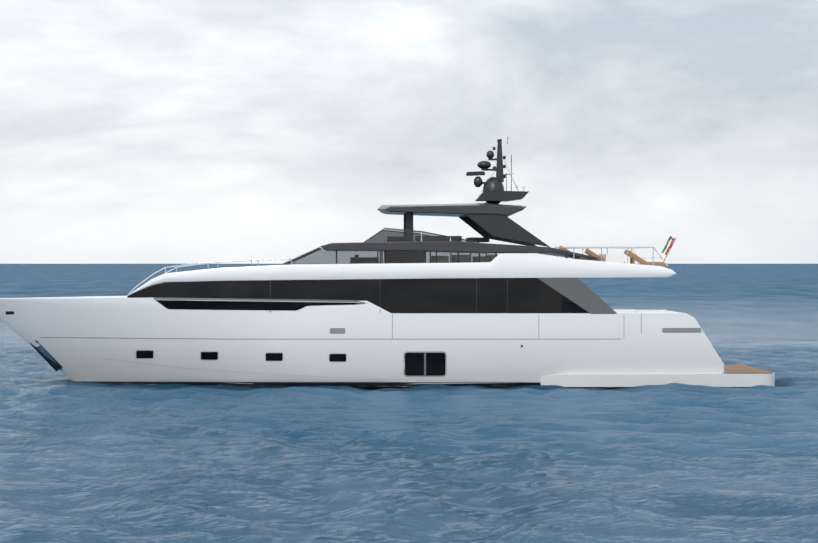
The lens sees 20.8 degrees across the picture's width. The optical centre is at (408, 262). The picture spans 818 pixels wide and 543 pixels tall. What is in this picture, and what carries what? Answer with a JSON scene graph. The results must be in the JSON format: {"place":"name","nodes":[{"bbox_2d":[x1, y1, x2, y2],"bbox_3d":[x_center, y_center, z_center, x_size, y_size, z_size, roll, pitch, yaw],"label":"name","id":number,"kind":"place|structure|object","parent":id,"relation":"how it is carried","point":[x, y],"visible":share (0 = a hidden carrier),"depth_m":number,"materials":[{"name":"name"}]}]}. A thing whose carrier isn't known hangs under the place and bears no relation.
{"place":"outdoors","nodes":[
{"label":"outdoors","id":0,"kind":"place"},
{"bbox_2d":[0,264,817,542],"bbox_3d":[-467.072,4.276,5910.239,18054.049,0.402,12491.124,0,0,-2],"label":"sea","id":1,"kind":"structure","parent":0,"point":[84,462],"depth_m":50.74,"materials":[{"name":"liquid"}]},
{"bbox_2d":[0,296,774,389],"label":"yacht hull","id":2,"kind":"object","parent":1,"relation":"on","point":[123,340],"visible":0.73,"depth_m":76.38,"materials":[{"name":"white plastic"}]},
{"bbox_2d":[127,254,675,313],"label":"superstructure","id":3,"kind":"object","parent":2,"relation":"on","point":[508,283],"visible":0.96,"depth_m":76.11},
{"bbox_2d":[283,228,496,264],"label":"windshield","id":4,"kind":"object","parent":3,"relation":"on","point":[391,235],"visible":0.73,"depth_m":76.97,"materials":[{"name":"black glass"}]},
{"bbox_2d":[320,202,598,258],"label":"hardtop","id":5,"kind":"object","parent":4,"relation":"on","point":[491,221],"visible":0.9,"depth_m":77.22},
{"bbox_2d":[466,136,528,203],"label":"yacht mast","id":6,"kind":"object","parent":5,"relation":"on","point":[493,191],"visible":0.98,"depth_m":79.31,"materials":[{"name":"black metal"}]},
{"bbox_2d":[129,247,667,312],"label":"yacht rails","id":7,"kind":"object","parent":3,"relation":"attached to","point":[573,248],"visible":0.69,"depth_m":76.64,"materials":[{"name":"silver metal"}]},
{"bbox_2d":[559,236,675,266],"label":"deck furniture","id":8,"kind":"object","parent":3,"relation":"on","point":[618,258],"visible":0.48,"depth_m":79.03,"materials":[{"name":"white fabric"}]},
{"bbox_2d":[0,0,817,263],"label":"sky","id":9,"kind":"structure","parent":0,"point":[132,131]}
]}

